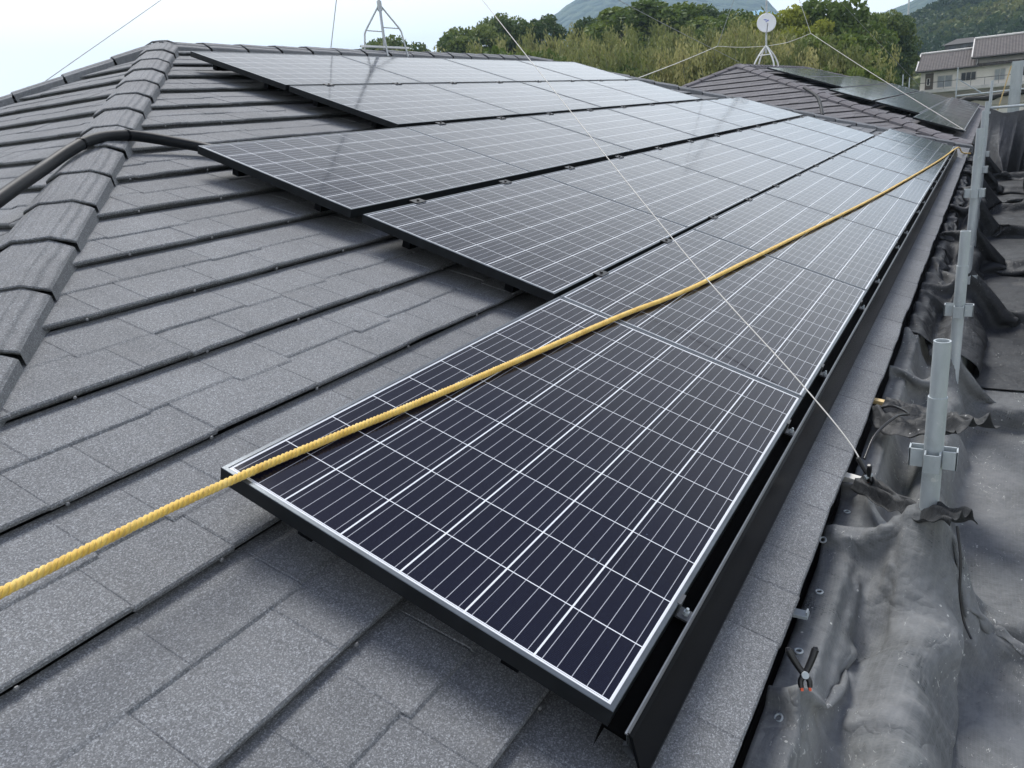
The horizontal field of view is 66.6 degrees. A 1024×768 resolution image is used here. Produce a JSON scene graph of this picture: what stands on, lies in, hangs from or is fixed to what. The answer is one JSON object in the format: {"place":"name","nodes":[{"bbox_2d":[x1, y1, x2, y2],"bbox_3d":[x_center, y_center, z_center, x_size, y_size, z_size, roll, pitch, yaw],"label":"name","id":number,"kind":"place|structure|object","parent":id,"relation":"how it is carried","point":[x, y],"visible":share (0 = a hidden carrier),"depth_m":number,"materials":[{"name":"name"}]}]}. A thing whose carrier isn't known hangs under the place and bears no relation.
{"place":"outdoors","nodes":[
{"label":"outdoors","id":0,"kind":"place"},
{"bbox_2d":[0,0,912,96],"label":"sky","id":1,"kind":"structure","parent":0,"point":[39,38],"materials":[{"name":"white"}]},
{"bbox_2d":[544,0,778,45],"bbox_3d":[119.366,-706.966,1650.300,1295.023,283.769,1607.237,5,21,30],"label":"mountain","id":2,"kind":"structure","parent":0,"point":[574,11],"depth_m":1525.99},
{"bbox_2d":[884,0,936,14],"bbox_3d":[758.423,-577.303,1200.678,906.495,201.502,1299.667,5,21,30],"label":"mountain","id":3,"kind":"structure","parent":0,"point":[915,5],"depth_m":1226.97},
{"bbox_2d":[915,32,1023,112],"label":"white house","id":4,"kind":"structure","parent":0,"point":[983,62],"depth_m":85.72,"materials":[{"name":"paint"}]},
{"bbox_2d":[1007,60,1023,111],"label":"toe board","id":5,"kind":"object","parent":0,"point":[1017,68],"visible":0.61,"depth_m":13.82,"materials":[{"name":"metal"}]},
{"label":"hill","id":6,"kind":"structure","parent":0,"visible":0},
{"bbox_2d":[360,34,430,51],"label":"broadleaf tree","id":7,"kind":"object","parent":6,"relation":"on","point":[391,40],"visible":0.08,"depth_m":84.98,"materials":[{"name":"green plant"}]},
{"bbox_2d":[433,23,510,53],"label":"broadleaf tree","id":8,"kind":"object","parent":6,"relation":"on","point":[454,40],"visible":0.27,"depth_m":89.10,"materials":[{"name":"green plant"}]},
{"bbox_2d":[476,12,539,54],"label":"broadleaf tree","id":9,"kind":"object","parent":6,"relation":"on","point":[513,28],"visible":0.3,"depth_m":94.03,"materials":[{"name":"green plant"}]},
{"bbox_2d":[522,13,568,56],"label":"broadleaf tree","id":10,"kind":"object","parent":6,"relation":"on","point":[543,23],"visible":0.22,"depth_m":94.20,"materials":[{"name":"green plant"}]},
{"bbox_2d":[566,16,604,48],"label":"broadleaf tree","id":11,"kind":"object","parent":6,"relation":"on","point":[584,23],"visible":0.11,"depth_m":92.07,"materials":[{"name":"green plant"}]},
{"bbox_2d":[584,0,715,56],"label":"broadleaf tree","id":12,"kind":"object","parent":6,"relation":"on","point":[629,15],"visible":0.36,"depth_m":83.86,"materials":[{"name":"green plant"}]},
{"bbox_2d":[696,3,735,28],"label":"broadleaf tree","id":13,"kind":"object","parent":6,"relation":"on","point":[707,10],"visible":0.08,"depth_m":93.39,"materials":[{"name":"green plant"}]},
{"bbox_2d":[681,9,756,45],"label":"broadleaf tree","id":14,"kind":"object","parent":6,"relation":"on","point":[720,21],"visible":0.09,"depth_m":77.84,"materials":[{"name":"green plant"}]},
{"bbox_2d":[733,4,834,47],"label":"broadleaf tree","id":15,"kind":"object","parent":6,"relation":"on","point":[793,17],"visible":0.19,"depth_m":63.59,"materials":[{"name":"green plant"}]},
{"bbox_2d":[871,9,923,79],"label":"broadleaf tree","id":16,"kind":"object","parent":6,"relation":"on","point":[901,24],"visible":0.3,"depth_m":81.14,"materials":[{"name":"green plant"}]},
{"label":"hill","id":17,"kind":"structure","parent":0,"visible":0},
{"bbox_2d":[943,37,974,49],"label":"distant house","id":18,"kind":"structure","parent":17,"relation":"on","point":[962,43],"depth_m":152.69,"materials":[{"name":"grey"}]},
{"bbox_2d":[903,0,1023,89],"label":"hillside wood","id":19,"kind":"object","parent":17,"relation":"on","point":[939,24],"visible":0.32,"depth_m":248.95,"materials":[{"name":"green plant"}]},
{"label":"ground","id":20,"kind":"structure","parent":0,"visible":0},
{"bbox_2d":[0,40,972,767],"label":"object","id":21,"kind":"structure","parent":20,"relation":"on","point":[176,324],"depth_m":2.04,"materials":[{"name":"tile"}]},
{"bbox_2d":[0,129,210,208],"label":"conduit","id":22,"kind":"object","parent":21,"relation":"attached to","point":[15,187],"visible":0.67,"depth_m":3.65,"materials":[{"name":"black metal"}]},
{"bbox_2d":[264,83,279,88],"bbox_3d":[-0.136,-3.262,8.421,0.052,0.053,6.670,5,21,30],"label":"mounting rail","id":23,"kind":"object","parent":21,"relation":"attached to","point":[267,86],"visible":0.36,"depth_m":5.75,"materials":[{"name":"black metal"}]},
{"bbox_2d":[190,51,422,89],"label":"solar panel","id":24,"kind":"object","parent":23,"relation":"on","point":[283,71],"visible":0.92,"depth_m":6.28,"materials":[{"name":"black glass"}]},
{"bbox_2d":[340,55,516,83],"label":"solar panel","id":25,"kind":"object","parent":23,"relation":"on","point":[432,70],"visible":0.77,"depth_m":7.73,"materials":[{"name":"black glass"}]},
{"bbox_2d":[443,58,584,81],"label":"solar panel","id":26,"kind":"object","parent":23,"relation":"on","point":[517,71],"visible":0.78,"depth_m":9.09,"materials":[{"name":"black glass"}]},
{"bbox_2d":[518,60,634,80],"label":"solar panel","id":27,"kind":"object","parent":23,"relation":"on","point":[581,71],"visible":0.78,"depth_m":10.45,"materials":[{"name":"black glass"}]},
{"bbox_2d":[298,531,312,541],"bbox_3d":[2.901,-1.817,7.101,0.052,0.053,13.390,5,21,30],"label":"mounting rail","id":28,"kind":"object","parent":21,"relation":"attached to","point":[305,537],"visible":0.14,"depth_m":1.73,"materials":[{"name":"black metal"}]},
{"bbox_2d":[220,296,802,726],"bbox_3d":[0.195,0.141,2.246,1.028,0.042,1.676,25,30,21],"label":"solar panel","id":29,"kind":"object","parent":28,"relation":"on","point":[556,520],"visible":0.95,"depth_m":1.91,"materials":[{"name":"black glass"}]},
{"bbox_2d":[560,229,866,404],"bbox_3d":[1.026,-0.405,3.600,1.058,0.050,1.676,25,30,21],"label":"solar panel","id":30,"kind":"object","parent":28,"relation":"on","point":[797,319],"visible":0.98,"depth_m":3.41,"materials":[{"name":"black"}]},
{"bbox_2d":[693,193,899,295],"bbox_3d":[1.868,-0.943,4.950,1.058,0.050,1.676,25,30,21],"label":"solar panel","id":31,"kind":"object","parent":28,"relation":"on","point":[849,252],"visible":0.98,"depth_m":4.81,"materials":[{"name":"black glass"}]},
{"bbox_2d":[764,170,919,240],"bbox_3d":[2.711,-1.480,6.301,1.058,0.050,1.676,25,30,21],"label":"solar panel","id":32,"kind":"object","parent":28,"relation":"on","point":[887,213],"visible":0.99,"depth_m":6.20,"materials":[{"name":"black glass"}]},
{"bbox_2d":[809,155,932,205],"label":"solar panel","id":33,"kind":"object","parent":28,"relation":"on","point":[870,176],"visible":0.96,"depth_m":7.57,"materials":[{"name":"black glass"}]},
{"bbox_2d":[839,144,942,183],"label":"solar panel","id":34,"kind":"object","parent":28,"relation":"on","point":[886,160],"visible":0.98,"depth_m":8.94,"materials":[{"name":"black glass"}]},
{"bbox_2d":[861,135,949,167],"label":"solar panel","id":35,"kind":"object","parent":28,"relation":"on","point":[905,149],"visible":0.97,"depth_m":10.30,"materials":[{"name":"black glass"}]},
{"bbox_2d":[878,129,954,155],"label":"solar panel","id":36,"kind":"object","parent":28,"relation":"on","point":[921,142],"visible":0.78,"depth_m":11.66,"materials":[{"name":"black glass"}]},
{"bbox_2d":[314,203,329,211],"bbox_3d":[1.612,-2.431,7.662,0.052,0.053,10.030,5,21,30],"label":"mounting rail","id":37,"kind":"object","parent":21,"relation":"attached to","point":[317,207],"visible":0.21,"depth_m":3.64,"materials":[{"name":"black metal"}]},
{"bbox_2d":[198,127,530,217],"bbox_3d":[-0.721,-1.232,4.361,0.992,0.040,1.676,25,30,21],"label":"solar panel","id":38,"kind":"object","parent":37,"relation":"on","point":[353,174],"visible":0.98,"depth_m":4.14,"materials":[{"name":"black glass"}]},
{"bbox_2d":[406,116,632,176],"bbox_3d":[0.110,-1.779,5.715,1.022,0.050,1.676,25,30,21],"label":"solar panel","id":39,"kind":"object","parent":37,"relation":"on","point":[535,147],"visible":0.95,"depth_m":5.57,"materials":[{"name":"black glass"}]},
{"bbox_2d":[529,109,697,154],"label":"solar panel","id":40,"kind":"object","parent":37,"relation":"on","point":[636,135],"visible":0.9,"depth_m":6.95,"materials":[{"name":"black glass"}]},
{"bbox_2d":[610,103,743,139],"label":"solar panel","id":41,"kind":"object","parent":37,"relation":"on","point":[700,126],"visible":0.93,"depth_m":8.32,"materials":[{"name":"black glass"}]},
{"bbox_2d":[667,100,777,129],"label":"solar panel","id":42,"kind":"object","parent":37,"relation":"on","point":[746,120],"visible":0.89,"depth_m":9.69,"materials":[{"name":"black glass"}]},
{"bbox_2d":[710,97,802,122],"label":"solar panel","id":43,"kind":"object","parent":37,"relation":"on","point":[766,110],"visible":0.94,"depth_m":11.05,"materials":[{"name":"black glass"}]},
{"bbox_2d":[372,121,386,127],"bbox_3d":[0.725,-2.853,8.047,0.052,0.053,6.670,5,21,30],"label":"mounting rail","id":44,"kind":"object","parent":21,"relation":"attached to","point":[375,125],"visible":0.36,"depth_m":5.37,"materials":[{"name":"black metal"}]},
{"bbox_2d":[289,82,520,127],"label":"solar panel","id":45,"kind":"object","parent":44,"relation":"on","point":[396,105],"visible":0.99,"depth_m":5.90,"materials":[{"name":"black glass"}]},
{"bbox_2d":[430,81,601,116],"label":"solar panel","id":46,"kind":"object","parent":44,"relation":"on","point":[522,99],"visible":0.93,"depth_m":7.34,"materials":[{"name":"black glass"}]},
{"bbox_2d":[522,80,659,108],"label":"solar panel","id":47,"kind":"object","parent":44,"relation":"on","point":[604,97],"visible":0.91,"depth_m":8.71,"materials":[{"name":"black glass"}]},
{"bbox_2d":[590,79,702,103],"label":"solar panel","id":48,"kind":"object","parent":44,"relation":"on","point":[662,95],"visible":0.88,"depth_m":10.08,"materials":[{"name":"black glass"}]},
{"bbox_2d":[361,0,408,56],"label":"antenna mast","id":49,"kind":"object","parent":21,"relation":"on","point":[379,8],"visible":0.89,"depth_m":8.85,"materials":[{"name":"silver metal"}]},
{"bbox_2d":[482,0,858,456],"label":"string","id":50,"kind":"object","parent":49,"relation":"attached to","point":[689,258],"visible":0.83,"depth_m":3.30,"materials":[{"name":"grey"}]},
{"bbox_2d":[0,147,970,599],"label":"rope","id":51,"kind":"object","parent":21,"relation":"on","point":[22,581],"visible":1,"depth_m":1.88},
{"bbox_2d":[504,283,519,292],"bbox_3d":[2.502,-2.007,7.275,0.052,0.053,10.030,5,21,30],"label":"mounting rail","id":52,"kind":"object","parent":21,"relation":"attached to","point":[510,288],"visible":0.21,"depth_m":3.25,"materials":[{"name":"black metal"}]},
{"bbox_2d":[362,175,688,300],"bbox_3d":[0.157,-0.818,3.977,1.022,0.050,1.676,25,30,21],"label":"solar panel","id":53,"kind":"object","parent":52,"relation":"on","point":[544,238],"visible":0.97,"depth_m":3.74,"materials":[{"name":"black glass"}]},
{"bbox_2d":[542,153,760,230],"bbox_3d":[1.000,-1.356,5.328,1.022,0.050,1.676,25,30,21],"label":"solar panel","id":54,"kind":"object","parent":52,"relation":"on","point":[680,195],"visible":0.94,"depth_m":5.19,"materials":[{"name":"black glass"}]},
{"bbox_2d":[643,139,805,193],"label":"solar panel","id":55,"kind":"object","parent":52,"relation":"on","point":[761,174],"visible":0.91,"depth_m":6.57,"materials":[{"name":"black glass"}]},
{"bbox_2d":[706,129,835,171],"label":"solar panel","id":56,"kind":"object","parent":52,"relation":"on","point":[806,157],"visible":0.92,"depth_m":7.94,"materials":[{"name":"black glass"}]},
{"bbox_2d":[751,122,857,155],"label":"solar panel","id":57,"kind":"object","parent":52,"relation":"on","point":[813,138],"visible":0.92,"depth_m":9.30,"materials":[{"name":"black glass"}]},
{"bbox_2d":[783,116,874,144],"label":"solar panel","id":58,"kind":"object","parent":52,"relation":"on","point":[835,130],"visible":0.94,"depth_m":10.66,"materials":[{"name":"black glass"}]},
{"bbox_2d":[592,149,957,767],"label":"panel trim","id":59,"kind":"structure","parent":21,"relation":"attached to","point":[641,723],"depth_m":1.95,"materials":[{"name":"black metal"}]},
{"bbox_2d":[496,23,545,56],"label":"bamboo clump","id":60,"kind":"object","parent":20,"relation":"on","point":[530,44],"visible":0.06,"depth_m":69.39,"materials":[{"name":"green plant"}]},
{"bbox_2d":[538,23,581,58],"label":"bamboo clump","id":61,"kind":"object","parent":20,"relation":"on","point":[553,43],"visible":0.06,"depth_m":72.23,"materials":[{"name":"green plant"}]},
{"bbox_2d":[562,34,607,66],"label":"bamboo clump","id":62,"kind":"object","parent":20,"relation":"on","point":[570,43],"visible":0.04,"depth_m":59.82,"materials":[{"name":"green plant"}]},
{"bbox_2d":[568,48,636,75],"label":"bamboo clump","id":63,"kind":"object","parent":20,"relation":"on","point":[603,60],"visible":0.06,"depth_m":53.03,"materials":[{"name":"green plant"}]},
{"bbox_2d":[579,39,630,71],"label":"bamboo clump","id":64,"kind":"object","parent":20,"relation":"on","point":[620,59],"visible":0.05,"depth_m":53.16,"materials":[{"name":"green plant"}]},
{"bbox_2d":[622,37,669,82],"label":"bamboo clump","id":65,"kind":"object","parent":20,"relation":"on","point":[643,69],"visible":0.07,"depth_m":52.26,"materials":[{"name":"green plant"}]},
{"bbox_2d":[621,27,674,68],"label":"bamboo clump","id":66,"kind":"object","parent":20,"relation":"on","point":[633,41],"visible":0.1,"depth_m":59.20,"materials":[{"name":"green plant"}]},
{"bbox_2d":[626,19,679,57],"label":"bamboo clump","id":67,"kind":"object","parent":20,"relation":"on","point":[656,31],"visible":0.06,"depth_m":68.71,"materials":[{"name":"green plant"}]},
{"bbox_2d":[641,41,698,85],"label":"bamboo clump","id":68,"kind":"object","parent":20,"relation":"on","point":[671,78],"visible":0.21,"depth_m":52.18,"materials":[{"name":"green plant"}]},
{"bbox_2d":[673,45,720,85],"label":"bamboo clump","id":69,"kind":"object","parent":20,"relation":"on","point":[695,77],"visible":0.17,"depth_m":51.77,"materials":[{"name":"green plant"}]},
{"bbox_2d":[690,41,754,78],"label":"bamboo clump","id":70,"kind":"object","parent":20,"relation":"on","point":[713,67],"visible":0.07,"depth_m":50.45,"materials":[{"name":"green plant"}]},
{"bbox_2d":[720,22,758,65],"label":"bamboo clump","id":71,"kind":"object","parent":20,"relation":"on","point":[746,38],"visible":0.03,"depth_m":53.04,"materials":[{"name":"green plant"}]},
{"bbox_2d":[713,20,771,55],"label":"bamboo clump","id":72,"kind":"object","parent":20,"relation":"on","point":[753,33],"visible":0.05,"depth_m":58.28,"materials":[{"name":"green plant"}]},
{"bbox_2d":[714,30,773,71],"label":"bamboo clump","id":73,"kind":"object","parent":20,"relation":"on","point":[751,58],"visible":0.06,"depth_m":50.79,"materials":[{"name":"green plant"}]},
{"bbox_2d":[751,38,794,65],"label":"bamboo clump","id":74,"kind":"object","parent":20,"relation":"on","point":[781,57],"visible":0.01,"depth_m":52.12,"materials":[{"name":"green plant"}]},
{"bbox_2d":[785,34,830,68],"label":"bamboo clump","id":75,"kind":"object","parent":20,"relation":"on","point":[799,48],"visible":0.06,"depth_m":51.40,"materials":[{"name":"green plant"}]},
{"bbox_2d":[795,46,845,73],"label":"bamboo clump","id":76,"kind":"object","parent":20,"relation":"on","point":[832,66],"visible":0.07,"depth_m":50.41,"materials":[{"name":"green plant"}]},
{"bbox_2d":[803,45,862,74],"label":"bamboo clump","id":77,"kind":"object","parent":20,"relation":"on","point":[825,58],"visible":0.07,"depth_m":51.31,"materials":[{"name":"green plant"}]},
{"bbox_2d":[682,63,984,155],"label":"roof","id":78,"kind":"structure","parent":20,"relation":"on","point":[759,83],"depth_m":18.69,"materials":[{"name":"tile"}]},
{"bbox_2d":[754,0,778,66],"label":"satellite dish","id":79,"kind":"object","parent":78,"relation":"on","point":[766,22],"visible":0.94,"depth_m":23.21,"materials":[{"name":"white metal"}]},
{"bbox_2d":[829,88,880,101],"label":"solar panel","id":80,"kind":"object","parent":78,"relation":"attached to","point":[854,94],"visible":0.98,"depth_m":18.42,"materials":[{"name":"black glass"}]},
{"bbox_2d":[874,99,924,113],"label":"solar panel","id":81,"kind":"object","parent":78,"relation":"attached to","point":[899,106],"visible":0.9,"depth_m":18.03,"materials":[{"name":"black glass"}]},
{"bbox_2d":[913,114,966,131],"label":"solar panel","id":82,"kind":"object","parent":78,"relation":"on","point":[935,121],"visible":1,"depth_m":16.14,"materials":[{"name":"black glass"}]},
{"bbox_2d":[793,33,885,72],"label":"broadleaf tree","id":83,"kind":"object","parent":20,"relation":"on","point":[850,39],"visible":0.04,"depth_m":55.27,"materials":[{"name":"green plant"}]},
{"bbox_2d":[824,36,865,73],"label":"bamboo clump","id":84,"kind":"object","parent":20,"relation":"on","point":[855,59],"visible":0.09,"depth_m":50.75,"materials":[{"name":"green plant"}]},
{"bbox_2d":[799,0,899,59],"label":"broadleaf tree","id":85,"kind":"object","parent":20,"relation":"on","point":[817,10],"visible":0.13,"depth_m":64.38,"materials":[{"name":"green plant"}]},
{"bbox_2d":[844,66,885,82],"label":"broadleaf tree","id":86,"kind":"object","parent":20,"relation":"on","point":[862,72],"visible":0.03,"depth_m":48.54,"materials":[{"name":"green plant"}]},
{"bbox_2d":[849,43,902,83],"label":"bamboo clump","id":87,"kind":"object","parent":20,"relation":"on","point":[867,60],"visible":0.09,"depth_m":51.50,"materials":[{"name":"green plant"}]},
{"bbox_2d":[908,338,958,509],"bbox_3d":[1.437,3.005,3.078,0.112,6.605,0.112,-10,19,-12],"label":"scaffold pole","id":88,"kind":"object","parent":20,"relation":"on","point":[932,456],"visible":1,"depth_m":2.10,"materials":[{"name":"metal"}]},
{"bbox_2d":[742,482,1023,767],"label":"scaffold netting","id":89,"kind":"object","parent":88,"relation":"attached to","point":[906,672],"visible":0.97,"depth_m":2.02,"materials":[{"name":"fabric"}]},
{"bbox_2d":[785,646,818,690],"bbox_3d":[0.643,0.628,1.721,0.073,0.093,0.024,-4,-9,7],"label":"spring clamp","id":90,"kind":"object","parent":89,"relation":"attached to","point":[804,672],"visible":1,"depth_m":1.72,"materials":[{"name":"black plastic"}]},
{"bbox_2d":[850,474,977,525],"bbox_3d":[1.158,0.332,2.282,0.089,0.183,0.512,-7,18,-3],"label":"black sheet","id":91,"kind":"object","parent":88,"relation":"attached to","point":[880,493],"visible":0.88,"depth_m":2.29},
{"bbox_2d":[856,457,872,484],"bbox_3d":[1.128,0.282,2.478,0.024,0.093,0.073,-27,20,-1],"label":"spring clamp","id":92,"kind":"object","parent":91,"relation":"attached to","point":[867,472],"visible":1,"depth_m":2.48,"materials":[{"name":"black plastic"}]},
{"bbox_2d":[956,526,972,639],"bbox_3d":[1.156,0.509,2.004,0.017,0.255,0.137,-3,19,7],"label":"tie cord","id":93,"kind":"object","parent":91,"relation":"hanging from","point":[959,583],"visible":1,"depth_m":2.00,"materials":[{"name":"fabric"}]},
{"bbox_2d":[855,280,1023,643],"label":"scaffold netting","id":94,"kind":"object","parent":88,"relation":"on","point":[984,482],"visible":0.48,"depth_m":3.16,"materials":[{"name":"fabric"}]},
{"bbox_2d":[868,397,1000,437],"bbox_3d":[1.563,0.117,2.928,0.300,0.151,0.440,-10,19,-14],"label":"black sheet","id":95,"kind":"object","parent":94,"relation":"on","point":[912,424],"visible":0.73,"depth_m":2.94,"materials":[{"name":"plastic"}]},
{"bbox_2d":[863,405,909,459],"bbox_3d":[1.367,0.143,2.824,0.119,0.110,0.585,5,21,30],"label":"tie cord","id":96,"kind":"object","parent":95,"relation":"attached to","point":[906,413],"visible":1,"depth_m":2.71,"materials":[{"name":"black plastic"}]},
{"bbox_2d":[955,67,958,97],"bbox_3d":[18.451,-9.227,32.835,0.112,7.650,0.112,-10,19,-12],"label":"scaffold pole","id":97,"kind":"object","parent":20,"relation":"on","point":[957,79],"visible":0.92,"depth_m":31.79,"materials":[{"name":"metal"}]},
{"bbox_2d":[956,88,1023,96],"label":"scaffold rail","id":98,"kind":"object","parent":97,"relation":"attached to","point":[984,93],"visible":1,"depth_m":31.47,"materials":[{"name":"metal"}]},
{"bbox_2d":[960,90,1023,101],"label":"rolled netting","id":99,"kind":"object","parent":98,"relation":"attached to","point":[982,98],"visible":0.58,"depth_m":31.52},
{"bbox_2d":[944,230,973,382],"bbox_3d":[2.338,2.433,4.522,0.112,6.600,0.112,-10,19,-12],"label":"scaffold pole","id":100,"kind":"object","parent":20,"relation":"on","point":[959,308],"visible":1,"depth_m":3.56,"materials":[{"name":"metal"}]},
{"bbox_2d":[963,128,985,284],"bbox_3d":[3.224,1.697,5.916,0.112,6.940,0.112,-10,19,-12],"label":"scaffold pole","id":101,"kind":"object","parent":20,"relation":"on","point":[975,192],"visible":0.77,"depth_m":4.91,"materials":[{"name":"metal"}]},
{"bbox_2d":[908,200,1023,390],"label":"black sheet","id":102,"kind":"object","parent":101,"relation":"attached to","point":[992,348],"visible":0.93,"depth_m":5.08,"materials":[{"name":"fabric"}]},
{"bbox_2d":[971,110,987,246],"bbox_3d":[4.125,1.103,7.356,0.112,6.980,0.112,-10,19,-12],"label":"scaffold pole","id":103,"kind":"object","parent":20,"relation":"on","point":[984,117],"visible":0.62,"depth_m":6.35,"materials":[{"name":"metal"}]},
{"bbox_2d":[989,80,993,113],"bbox_3d":[8.604,-1.847,14.547,0.112,7.150,0.112,-10,19,-12],"label":"scaffold pole","id":104,"kind":"object","parent":20,"relation":"on","point":[991,92],"visible":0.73,"depth_m":13.47,"materials":[{"name":"metal"}]},
{"bbox_2d":[991,104,1023,108],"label":"scaffold rail","id":105,"kind":"object","parent":104,"relation":"attached to","point":[1007,106],"visible":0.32,"depth_m":13.41,"materials":[{"name":"metal"}]},
{"bbox_2d":[953,152,1023,223],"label":"black sheet","id":106,"kind":"object","parent":105,"relation":"hanging from","point":[1003,199],"visible":0.71,"depth_m":10.49,"materials":[{"name":"fabric"}]},
{"bbox_2d":[986,108,1023,172],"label":"black sheet","id":107,"kind":"object","parent":105,"relation":"hanging from","point":[1005,142],"visible":0.69,"depth_m":13.33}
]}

